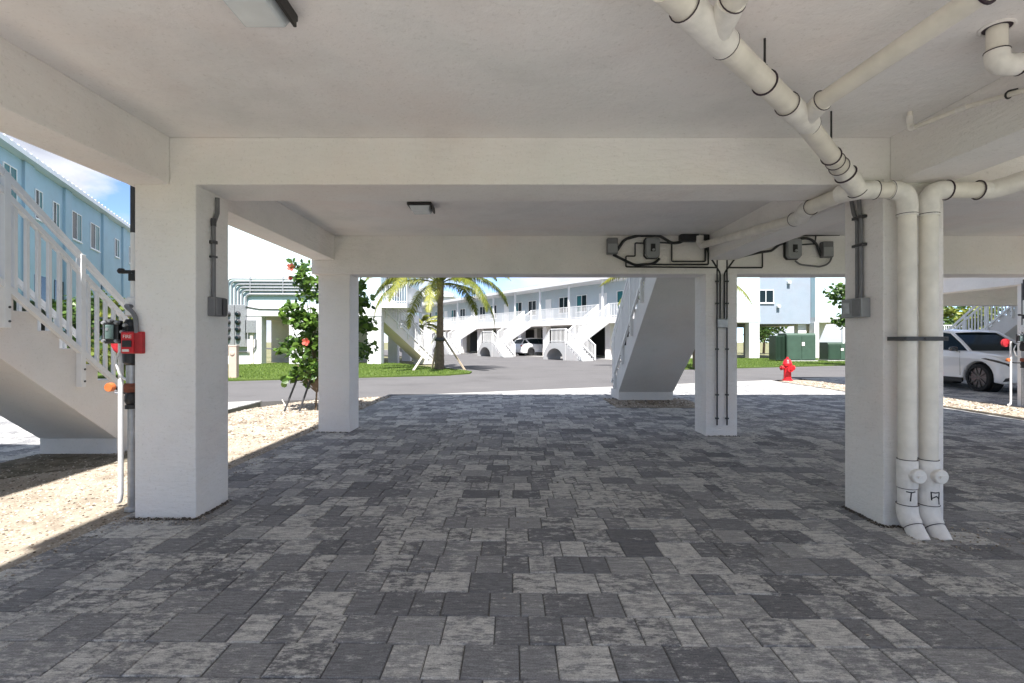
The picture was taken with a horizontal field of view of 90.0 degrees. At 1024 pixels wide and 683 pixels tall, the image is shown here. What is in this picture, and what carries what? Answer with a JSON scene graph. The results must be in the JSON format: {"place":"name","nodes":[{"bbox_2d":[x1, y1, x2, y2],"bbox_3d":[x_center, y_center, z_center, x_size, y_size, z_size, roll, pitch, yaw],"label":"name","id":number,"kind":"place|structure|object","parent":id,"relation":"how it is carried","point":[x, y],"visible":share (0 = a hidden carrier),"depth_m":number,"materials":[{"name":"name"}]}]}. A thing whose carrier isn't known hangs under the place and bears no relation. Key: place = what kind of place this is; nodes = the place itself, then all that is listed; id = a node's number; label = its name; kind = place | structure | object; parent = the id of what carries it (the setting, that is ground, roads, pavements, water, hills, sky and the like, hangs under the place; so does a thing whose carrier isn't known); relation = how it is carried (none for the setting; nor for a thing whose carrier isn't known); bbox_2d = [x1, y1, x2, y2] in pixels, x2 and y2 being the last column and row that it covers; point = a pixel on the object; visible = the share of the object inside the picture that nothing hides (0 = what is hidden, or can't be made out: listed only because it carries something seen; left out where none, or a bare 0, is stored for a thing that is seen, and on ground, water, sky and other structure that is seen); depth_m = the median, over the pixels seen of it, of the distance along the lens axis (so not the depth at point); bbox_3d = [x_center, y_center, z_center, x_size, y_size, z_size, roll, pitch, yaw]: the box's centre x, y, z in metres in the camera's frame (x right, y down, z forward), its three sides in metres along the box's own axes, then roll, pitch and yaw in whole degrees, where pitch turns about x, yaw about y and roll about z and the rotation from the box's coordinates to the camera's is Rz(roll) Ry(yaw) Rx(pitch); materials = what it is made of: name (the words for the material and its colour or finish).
{"place":"outdoors","nodes":[
{"label":"outdoors","id":0,"kind":"place"},
{"bbox_2d":[4,517,133,576],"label":"gravel","id":1,"kind":"structure","parent":0,"point":[59,546],"depth_m":3.25,"materials":[{"name":"beige gravel"}]},
{"bbox_2d":[0,403,253,462],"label":"driveway","id":2,"kind":"structure","parent":0,"point":[17,442],"depth_m":6.85,"materials":[{"name":"concrete"}]},
{"bbox_2d":[0,396,390,571],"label":"gravel bed","id":3,"kind":"object","parent":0,"point":[39,544],"visible":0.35,"depth_m":4.43,"materials":[{"name":"beige gravel"}]},
{"bbox_2d":[0,454,126,478],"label":"soil patch","id":4,"kind":"object","parent":3,"relation":"on","point":[68,459],"visible":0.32,"depth_m":5.57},
{"bbox_2d":[0,164,132,453],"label":"staircase","id":5,"kind":"structure","parent":3,"relation":"on","point":[56,397],"depth_m":5.36,"materials":[{"name":"concrete"}]},
{"bbox_2d":[86,298,132,373],"bbox_3d":[-9.919,-0.007,13.400,1.956,2.925,2.284,0,0,0],"label":"shrub","id":6,"kind":"object","parent":3,"relation":"on","point":[121,308],"visible":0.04,"depth_m":12.93,"materials":[{"name":"green plant"}]},
{"bbox_2d":[273,258,378,409],"bbox_3d":[-3.609,-0.111,9.896,2.082,2.985,1.154,0,0,0],"label":"hibiscus shrub","id":7,"kind":"object","parent":3,"relation":"on","point":[304,369],"visible":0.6,"depth_m":9.72,"materials":[{"name":"green plant"}]},
{"bbox_2d":[228,402,260,412],"bbox_3d":[-11.300,1.500,6.196,11.400,0.301,10.392,0,0,0],"label":"curb","id":8,"kind":"object","parent":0,"point":[248,406],"visible":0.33,"depth_m":10.75,"materials":[{"name":"grey concrete"}]},
{"bbox_2d":[98,363,471,382],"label":"lawn","id":9,"kind":"structure","parent":0,"point":[362,376],"depth_m":20.21,"materials":[{"name":"green plant"}]},
{"bbox_2d":[0,132,130,357],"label":"apartment building","id":10,"kind":"structure","parent":9,"relation":"on","point":[96,233],"depth_m":28.07,"materials":[{"name":"blue paint"}]},
{"bbox_2d":[2,161,16,199],"bbox_3d":[-22.202,-6.820,22.653,0.089,1.960,1.280,0,0,-23],"label":"window","id":11,"kind":"structure","parent":10,"relation":"in","point":[13,171],"depth_m":22.86,"materials":[{"name":"white glass"}]},
{"bbox_2d":[34,188,42,222],"bbox_3d":[-23.305,-6.695,25.227,0.089,1.510,0.880,0,0,-23],"label":"window","id":12,"kind":"structure","parent":10,"relation":"in","point":[38,195],"depth_m":25.19,"materials":[{"name":"white metal"}]},
{"bbox_2d":[41,276,45,301],"bbox_3d":[-23.648,-2.610,25.950,0.028,1.280,1.100,0,0,-23],"label":"window","id":13,"kind":"structure","parent":10,"relation":"in","point":[43,279],"depth_m":25.68,"materials":[{"name":"blue glass"}]},
{"bbox_2d":[52,201,59,227],"bbox_3d":[-24.093,-6.645,27.064,0.089,1.410,0.880,0,0,-23],"label":"window","id":14,"kind":"structure","parent":10,"relation":"in","point":[55,206],"depth_m":27.06,"materials":[{"name":"white metal"}]},
{"bbox_2d":[54,280,63,300],"bbox_3d":[-24.278,-2.610,27.421,0.028,1.280,1.100,0,0,-23],"label":"window","id":15,"kind":"structure","parent":10,"relation":"in","point":[54,280],"depth_m":26.98,"materials":[{"name":"blue glass"}]},
{"bbox_2d":[72,210,82,243],"bbox_3d":[-25.206,-6.620,29.661,0.089,1.660,1.530,0,0,-23],"label":"window","id":16,"kind":"structure","parent":10,"relation":"in","point":[76,218],"depth_m":29.63,"materials":[{"name":"white metal"}]},
{"bbox_2d":[90,222,100,252],"bbox_3d":[-26.379,-6.570,32.395,0.089,1.660,1.680,0,0,-23],"label":"window","id":17,"kind":"structure","parent":10,"relation":"in","point":[94,229],"depth_m":32.32,"materials":[{"name":"white metal"}]},
{"bbox_2d":[114,238,119,258],"bbox_3d":[-28.112,-6.620,36.438,0.089,1.360,1.080,0,0,-23],"label":"window","id":18,"kind":"structure","parent":10,"relation":"in","point":[116,242],"depth_m":36.36,"materials":[{"name":"white metal"}]},
{"bbox_2d":[52,290,125,375],"bbox_3d":[-14.424,-0.168,17.305,2.826,3.246,2.620,0,0,0],"label":"tree","id":19,"kind":"object","parent":9,"relation":"on","point":[64,310],"visible":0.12,"depth_m":17.04,"materials":[{"name":"green plant"}]},
{"bbox_2d":[228,345,239,377],"bbox_3d":[-9.950,0.740,18.290,0.300,1.220,0.240,0,0,0],"label":"utility pedestal","id":20,"kind":"object","parent":9,"relation":"on","point":[233,361],"visible":0.88,"depth_m":18.20,"materials":[{"name":"beige plastic"}]},
{"bbox_2d":[228,225,421,363],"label":"apartment building","id":21,"kind":"structure","parent":9,"relation":"on","point":[250,255],"depth_m":29.50,"materials":[{"name":"white paint"}]},
{"bbox_2d":[246,320,255,363],"bbox_3d":[-14.980,0.060,29.389,0.500,2.580,0.218,0,0,0],"label":"junction box","id":22,"kind":"object","parent":21,"relation":"part of","point":[251,327],"visible":0.96,"depth_m":29.38,"materials":[{"name":"white metal"}]},
{"bbox_2d":[228,277,315,352],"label":"meter bank","id":23,"kind":"structure","parent":21,"relation":"attached to","point":[237,319],"depth_m":29.34,"materials":[{"name":"grey metal"}]},
{"bbox_2d":[413,335,436,369],"bbox_3d":[-3.988,0.525,23.396,1.273,1.632,0.070,0,0,-41],"label":"stake","id":24,"kind":"object","parent":9,"relation":"on","point":[426,350],"visible":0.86,"depth_m":23.38,"materials":[{"name":"beige wood"}]},
{"bbox_2d":[365,278,510,369],"bbox_3d":[-3.417,-1.814,23.971,6.840,6.440,7.219,0,0,0],"label":"palm tree","id":25,"kind":"object","parent":9,"relation":"on","point":[440,284],"visible":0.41,"depth_m":23.76,"materials":[{"name":"green plant"}]},
{"bbox_2d":[443,336,465,369],"bbox_3d":[-2.700,0.525,23.648,1.226,1.632,0.070,0,0,20],"label":"stake","id":26,"kind":"object","parent":9,"relation":"on","point":[454,354],"visible":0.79,"depth_m":23.61,"materials":[{"name":"brown wood"}]},
{"bbox_2d":[228,396,388,438],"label":"gravel","id":27,"kind":"structure","parent":0,"point":[256,415],"depth_m":8.69,"materials":[{"name":"beige gravel"}]},
{"bbox_2d":[101,342,768,366],"bbox_3d":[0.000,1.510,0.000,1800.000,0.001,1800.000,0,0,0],"label":"ground","id":28,"kind":"structure","parent":0,"point":[739,352],"depth_m":64.38,"materials":[{"name":"asphalt"}]},
{"bbox_2d":[401,287,456,349],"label":"apartment building","id":29,"kind":"structure","parent":28,"relation":"on","point":[448,296],"depth_m":92.00,"materials":[{"name":"paint"}]},
{"bbox_2d":[759,327,786,353],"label":"tree","id":30,"kind":"object","parent":28,"relation":"on","point":[765,333],"visible":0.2,"depth_m":61.22,"materials":[{"name":"green plant"}]},
{"bbox_2d":[737,278,844,357],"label":"apartment building","id":31,"kind":"structure","parent":28,"relation":"on","point":[801,305],"depth_m":40.58,"materials":[{"name":"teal paint"}]},
{"bbox_2d":[760,290,774,303],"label":"window","id":32,"kind":"structure","parent":31,"relation":"in","point":[766,296],"depth_m":40.58,"materials":[{"name":"white metal"}]},
{"bbox_2d":[943,306,966,329],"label":"tree","id":33,"kind":"object","parent":28,"relation":"on","point":[949,321],"visible":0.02,"depth_m":45.38,"materials":[{"name":"green plant"}]},
{"bbox_2d":[266,348,620,375],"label":"parking lot","id":34,"kind":"structure","parent":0,"point":[475,364],"depth_m":30.12,"materials":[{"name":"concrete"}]},
{"bbox_2d":[384,296,434,363],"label":"staircase","id":35,"kind":"structure","parent":34,"relation":"on","point":[398,333],"depth_m":31.80,"materials":[{"name":"paint"}]},
{"bbox_2d":[399,319,436,351],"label":"staircase","id":36,"kind":"structure","parent":34,"relation":"on","point":[428,332],"depth_m":63.96,"materials":[{"name":"white metal"}]},
{"bbox_2d":[419,314,443,346],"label":"palm tree","id":37,"kind":"object","parent":34,"relation":"on","point":[427,324],"visible":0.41,"depth_m":45.78,"materials":[{"name":"green plant"}]},
{"bbox_2d":[431,316,476,354],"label":"staircase","id":38,"kind":"structure","parent":34,"relation":"on","point":[460,335],"depth_m":55.01,"materials":[{"name":"white concrete"}]},
{"bbox_2d":[477,310,531,356],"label":"staircase","id":39,"kind":"structure","parent":34,"relation":"on","point":[498,348],"depth_m":46.22,"materials":[{"name":"white metal"}]},
{"bbox_2d":[543,303,608,360],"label":"staircase","id":40,"kind":"structure","parent":34,"relation":"on","point":[571,349],"depth_m":37.62,"materials":[{"name":"white metal"}]},
{"bbox_2d":[114,366,844,406],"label":"road","id":41,"kind":"structure","parent":0,"point":[269,392],"depth_m":16.45,"materials":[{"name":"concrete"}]},
{"bbox_2d":[391,380,772,396],"bbox_3d":[3.015,1.497,15.041,13.132,0.306,0.340,0,0,-23],"label":"kerb strip","id":42,"kind":"object","parent":41,"relation":"on","point":[544,390],"visible":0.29,"depth_m":13.78,"materials":[{"name":"concrete"}]},
{"bbox_2d":[822,282,844,329],"bbox_3d":[18.843,-0.982,27.497,3.660,4.872,3.185,0,0,26],"label":"tree","id":43,"kind":"object","parent":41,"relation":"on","point":[838,290],"visible":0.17,"depth_m":28.05,"materials":[{"name":"green plant"}]},
{"bbox_2d":[943,306,1004,329],"bbox_3d":[24.030,-0.351,26.693,2.141,3.610,2.801,0,0,-45],"label":"tree","id":44,"kind":"object","parent":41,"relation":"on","point":[950,311],"visible":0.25,"depth_m":26.45,"materials":[{"name":"green plant"}]},
{"bbox_2d":[1,132,1007,341],"label":"sky","id":45,"kind":"structure","parent":0,"point":[114,194],"materials":[{"name":"white"}]},
{"bbox_2d":[0,381,1023,682],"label":"driveway","id":46,"kind":"structure","parent":0,"point":[560,521],"depth_m":3.09,"materials":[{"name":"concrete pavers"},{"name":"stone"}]},
{"bbox_2d":[105,517,209,524],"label":"gravel","id":47,"kind":"structure","parent":46,"relation":"on","point":[159,521],"depth_m":3.77,"materials":[{"name":"grey gravel"}]},
{"bbox_2d":[126,517,197,520],"bbox_3d":[-2.609,1.326,3.826,0.516,0.017,0.066,0,0,0],"label":"grit","id":48,"kind":"object","parent":46,"relation":"on","point":[173,518],"visible":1,"depth_m":3.82,"materials":[{"name":"grey gravel"}]},
{"bbox_2d":[841,505,884,526],"bbox_3d":[2.743,1.368,4.016,0.070,0.017,0.487,0,0,0],"label":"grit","id":49,"kind":"object","parent":46,"relation":"on","point":[863,516],"visible":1,"depth_m":3.99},
{"bbox_2d":[430,351,620,359],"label":"pavement","id":50,"kind":"structure","parent":0,"point":[541,355],"depth_m":49.19,"materials":[{"name":"concrete"}]},
{"bbox_2d":[512,338,542,355],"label":"parked car","id":51,"kind":"object","parent":50,"relation":"on","point":[529,346],"visible":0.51,"depth_m":48.29,"materials":[{"name":"white metal"}]},
{"bbox_2d":[419,278,692,358],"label":"apartment building","id":52,"kind":"structure","parent":50,"relation":"on","point":[565,304],"depth_m":49.34,"materials":[{"name":"white paint"}]},
{"bbox_2d":[504,304,508,322],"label":"door","id":53,"kind":"structure","parent":52,"relation":"in","point":[506,309],"depth_m":54.08,"materials":[{"name":"white metal"}]},
{"bbox_2d":[528,300,535,315],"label":"window","id":54,"kind":"structure","parent":52,"relation":"in","point":[531,304],"depth_m":50.14,"materials":[{"name":"white metal"}]},
{"bbox_2d":[545,299,551,320],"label":"door","id":55,"kind":"structure","parent":52,"relation":"in","point":[548,303],"depth_m":47.93,"materials":[{"name":"white metal"}]},
{"bbox_2d":[559,297,567,313],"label":"window","id":56,"kind":"structure","parent":52,"relation":"in","point":[563,301],"depth_m":46.05,"materials":[{"name":"glass"}]},
{"bbox_2d":[576,294,586,312],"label":"window","id":57,"kind":"structure","parent":52,"relation":"in","point":[581,300],"depth_m":44.00,"materials":[{"name":"teal glass"}]},
{"bbox_2d":[599,293,606,316],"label":"door","id":58,"kind":"structure","parent":52,"relation":"in","point":[605,294],"depth_m":41.62,"materials":[{"name":"white metal"}]},
{"bbox_2d":[603,398,694,407],"bbox_3d":[3.100,1.501,11.350,1.900,0.298,1.600,0,0,0],"label":"gravel bed","id":59,"kind":"object","parent":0,"point":[635,403],"visible":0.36,"depth_m":10.98,"materials":[{"name":"grey gravel"}]},
{"bbox_2d":[611,278,694,399],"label":"staircase","id":60,"kind":"structure","parent":59,"relation":"on","point":[655,353],"depth_m":10.40,"materials":[{"name":"concrete"}]},
{"bbox_2d":[684,358,844,369],"bbox_3d":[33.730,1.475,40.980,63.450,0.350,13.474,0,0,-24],"label":"lawn","id":61,"kind":"structure","parent":0,"point":[755,366],"depth_m":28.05,"materials":[{"name":"green plant"}]},
{"bbox_2d":[600,278,751,367],"bbox_3d":[8.514,-1.873,25.352,6.671,6.549,7.032,0,0,-25],"label":"palm tree","id":62,"kind":"object","parent":61,"relation":"on","point":[608,280],"visible":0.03,"depth_m":25.28,"materials":[{"name":"green plant"}]},
{"bbox_2d":[769,333,817,360],"bbox_3d":[18.750,0.425,34.200,2.600,1.950,1.400,0,0,0],"label":"transformer","id":63,"kind":"object","parent":61,"relation":"on","point":[795,346],"visible":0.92,"depth_m":33.60,"materials":[{"name":"metal"}]},
{"bbox_2d":[788,336,800,358],"bbox_3d":[18.535,0.405,33.584,0.870,1.550,0.028,0,0,0],"label":"door","id":64,"kind":"structure","parent":63,"relation":"in","point":[794,342],"depth_m":33.57,"materials":[{"name":"green metal"}]},
{"bbox_2d":[802,336,814,358],"bbox_3d":[19.465,0.405,33.584,0.870,1.550,0.028,0,0,0],"label":"door","id":65,"kind":"structure","parent":63,"relation":"in","point":[808,351],"depth_m":33.57,"materials":[{"name":"green metal"}]},
{"bbox_2d":[819,342,844,360],"bbox_3d":[21.750,0.725,34.400,1.800,1.350,1.200,0,0,0],"label":"transformer","id":66,"kind":"object","parent":61,"relation":"on","point":[831,351],"visible":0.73,"depth_m":33.90,"materials":[{"name":"metal"}]},
{"bbox_2d":[829,345,839,358],"bbox_3d":[21.360,0.705,33.884,0.720,0.950,0.028,0,0,0],"label":"door","id":67,"kind":"structure","parent":66,"relation":"in","point":[834,350],"depth_m":33.87,"materials":[{"name":"green metal"}]},
{"bbox_2d":[778,380,1023,419],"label":"gravel bed","id":68,"kind":"object","parent":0,"point":[1014,415],"visible":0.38,"depth_m":10.53,"materials":[{"name":"beige gravel"}]},
{"bbox_2d":[779,357,794,380],"bbox_3d":[9.415,0.940,17.495,0.446,0.820,0.444,0,0,43],"label":"fire hydrant","id":69,"kind":"object","parent":68,"relation":"on","point":[788,367],"visible":0.96,"depth_m":17.41,"materials":[{"name":"red metal"}]},
{"bbox_2d":[808,378,1019,406],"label":"driveway","id":70,"kind":"structure","parent":0,"point":[963,390],"depth_m":13.17,"materials":[{"name":"asphalt"}]},
{"bbox_2d":[943,329,1016,391],"bbox_3d":[13.450,0.512,15.235,2.198,1.752,4.910,0,0,0],"label":"parked car","id":71,"kind":"object","parent":70,"relation":"on","point":[975,360],"visible":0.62,"depth_m":14.18,"materials":[{"name":"white metal"}]},
{"bbox_2d":[897,527,1023,550],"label":"gravel","id":72,"kind":"structure","parent":0,"point":[972,548],"depth_m":3.52,"materials":[{"name":"beige gravel"}]},
{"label":"ground base","id":73,"kind":"structure","parent":0,"visible":0},
{"bbox_2d":[0,0,1023,525],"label":"apartment building","id":74,"kind":"structure","parent":73,"relation":"on","point":[514,138],"depth_m":3.85,"materials":[{"name":"white paint"}]},
{"bbox_2d":[101,186,144,511],"bbox_3d":[-3.029,0.051,3.998,0.641,2.650,0.243,0,0,28],"label":"sprinkler riser","id":75,"kind":"object","parent":74,"relation":"attached to","point":[126,339],"visible":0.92,"depth_m":3.99,"materials":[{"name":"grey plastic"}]},
{"bbox_2d":[208,197,227,316],"bbox_3d":[-2.341,-0.675,4.072,0.078,0.950,0.155,0,0,0],"label":"conduit box","id":76,"kind":"object","parent":74,"relation":"attached to","point":[217,306],"visible":1,"depth_m":4.03,"materials":[{"name":"grey plastic"}]},
{"bbox_2d":[223,0,297,26],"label":"ceiling light","id":77,"kind":"object","parent":74,"relation":"attached to","point":[264,13],"visible":1,"depth_m":2.27,"materials":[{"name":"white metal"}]},
{"bbox_2d":[407,202,434,213],"bbox_3d":[-1.018,-1.492,5.750,0.275,0.085,0.280,0,0,0],"label":"ceiling light","id":78,"kind":"object","parent":74,"relation":"attached to","point":[421,207],"visible":1,"depth_m":5.64,"materials":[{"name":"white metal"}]},
{"bbox_2d":[606,238,617,254],"bbox_3d":[1.441,-1.369,7.360,0.150,0.230,0.108,0,0,0],"label":"junction box","id":79,"kind":"object","parent":74,"relation":"attached to","point":[611,246],"visible":1,"depth_m":7.31,"materials":[{"name":"grey plastic"}]},
{"bbox_2d":[612,254,659,265],"bbox_3d":[1.796,-1.178,7.384,0.694,0.187,0.038,0,0,0],"label":"cable","id":80,"kind":"object","parent":79,"relation":"hanging from","point":[634,264],"visible":0.99,"depth_m":7.37,"materials":[{"name":"black plastic"}]},
{"bbox_2d":[618,235,682,250],"bbox_3d":[2.011,-1.424,7.384,1.032,0.253,0.042,0,0,0],"label":"cable","id":81,"kind":"object","parent":74,"relation":"attached to","point":[636,236],"visible":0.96,"depth_m":7.37,"materials":[{"name":"black plastic"}]},
{"bbox_2d":[643,238,659,258],"bbox_3d":[2.013,-1.342,7.344,0.224,0.305,0.140,0,0,0],"label":"disconnect switch","id":82,"kind":"object","parent":74,"relation":"attached to","point":[651,248],"visible":1,"depth_m":7.30,"materials":[{"name":"black plastic"}]},
{"bbox_2d":[625,242,717,267],"bbox_3d":[2.299,-1.243,7.384,1.331,0.373,0.022,0,0,0],"label":"conduit","id":83,"kind":"object","parent":74,"relation":"attached to","point":[634,255],"visible":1,"depth_m":7.38,"materials":[{"name":"black plastic"}]},
{"bbox_2d":[653,247,708,264],"bbox_3d":[2.321,-1.276,7.384,1.046,0.353,0.024,0,0,0],"label":"conduit","id":84,"kind":"object","parent":74,"relation":"attached to","point":[689,264],"visible":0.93,"depth_m":7.37,"materials":[{"name":"black plastic"}]},
{"bbox_2d":[660,242,705,261],"bbox_3d":[2.453,-1.293,7.384,0.694,0.299,0.024,0,0,0],"label":"conduit","id":85,"kind":"object","parent":74,"relation":"attached to","point":[685,261],"visible":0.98,"depth_m":7.37,"materials":[{"name":"black plastic"}]},
{"bbox_2d":[678,234,708,241],"bbox_3d":[2.619,-1.492,7.354,0.440,0.114,0.120,0,0,0],"label":"wiring trough","id":86,"kind":"object","parent":74,"relation":"attached to","point":[686,237],"visible":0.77,"depth_m":7.29,"materials":[{"name":"black plastic"}]},
{"bbox_2d":[711,260,734,424],"bbox_3d":[3.052,-0.014,7.412,0.395,2.457,0.055,0,0,0],"label":"conduit run","id":87,"kind":"object","parent":74,"relation":"attached to","point":[721,323],"visible":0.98,"depth_m":7.41,"materials":[{"name":"black plastic"}]},
{"bbox_2d":[752,38,778,95],"bbox_3d":[1.280,-1.391,2.592,0.026,0.288,0.130,0,0,-36],"label":"pipe hanger","id":88,"kind":"object","parent":74,"relation":"hanging from","point":[764,60],"visible":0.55,"depth_m":2.59,"materials":[{"name":"black metal"}]},
{"bbox_2d":[783,238,801,259],"bbox_3d":[4.043,-1.331,7.344,0.224,0.305,0.140,0,0,0],"label":"disconnect switch","id":89,"kind":"object","parent":74,"relation":"attached to","point":[792,249],"visible":0.9,"depth_m":7.30,"materials":[{"name":"black plastic"}]},
{"bbox_2d":[745,242,785,256],"bbox_3d":[3.591,-1.315,7.384,0.732,0.244,0.036,0,0,0],"label":"cable","id":90,"kind":"object","parent":89,"relation":"attached to","point":[771,250],"visible":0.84,"depth_m":7.37,"materials":[{"name":"black plastic"}]},
{"bbox_2d":[653,0,995,539],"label":"drain pipe","id":91,"kind":"object","parent":74,"relation":"attached to","point":[709,28],"visible":0.99,"depth_m":3.32,"materials":[{"name":"beige plastic"}]},
{"bbox_2d":[820,241,833,257],"bbox_3d":[4.527,-1.320,7.360,0.150,0.230,0.108,0,0,0],"label":"junction box","id":92,"kind":"object","parent":74,"relation":"attached to","point":[827,249],"visible":1,"depth_m":7.31,"materials":[{"name":"grey plastic"}]},
{"bbox_2d":[800,237,820,255],"bbox_3d":[4.302,-1.367,7.384,0.352,0.284,0.038,0,0,0],"label":"cable","id":93,"kind":"object","parent":92,"relation":"attached to","point":[813,241],"visible":0.95,"depth_m":7.37,"materials":[{"name":"black plastic"}]},
{"bbox_2d":[820,111,842,165],"bbox_3d":[2.128,-1.353,3.411,0.026,0.363,0.131,0,0,-40],"label":"pipe hanger","id":94,"kind":"object","parent":74,"relation":"hanging from","point":[838,160],"visible":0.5,"depth_m":3.41,"materials":[{"name":"black metal"}]},
{"bbox_2d":[841,199,869,317],"bbox_3d":[2.728,-0.672,4.070,0.083,0.964,0.240,0,0,0],"label":"conduit box","id":95,"kind":"object","parent":74,"relation":"attached to","point":[858,306],"visible":0.98,"depth_m":4.03,"materials":[{"name":"grey plastic"}]},
{"bbox_2d":[906,88,1023,130],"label":"condensate pipe","id":96,"kind":"object","parent":74,"relation":"attached to","point":[1008,94],"visible":1,"depth_m":3.08,"materials":[{"name":"beige plastic"}]},
{"bbox_2d":[917,170,1023,539],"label":"drain pipe","id":97,"kind":"object","parent":74,"relation":"attached to","point":[932,196],"visible":0.94,"depth_m":3.65,"materials":[{"name":"beige plastic"}]},
{"bbox_2d":[887,337,948,340],"bbox_3d":[2.910,-0.020,3.652,0.355,0.030,0.154,0,0,27],"label":"pipe strap","id":98,"kind":"object","parent":97,"relation":"attached to","point":[917,338],"visible":1,"depth_m":3.63,"materials":[{"name":"grey metal"}]},
{"bbox_2d":[976,18,1023,75],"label":"drain stub","id":99,"kind":"object","parent":74,"relation":"attached to","point":[1000,58],"visible":1,"depth_m":2.47,"materials":[{"name":"beige plastic"}]},
{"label":"ground base","id":100,"kind":"structure","parent":0,"visible":0},
{"bbox_2d":[947,306,1016,339],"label":"staircase","id":101,"kind":"structure","parent":100,"relation":"on","point":[1004,323],"depth_m":16.58,"materials":[{"name":"concrete"}]},
{"bbox_2d":[943,278,1023,405],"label":"apartment building","id":102,"kind":"structure","parent":100,"relation":"on","point":[981,291],"depth_m":12.32,"materials":[{"name":"white paint"}]},
{"bbox_2d":[1000,279,1023,406],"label":"sprinkler riser","id":103,"kind":"object","parent":102,"relation":"attached to","point":[1007,342],"visible":0.99,"depth_m":10.47,"materials":[{"name":"white metal"}]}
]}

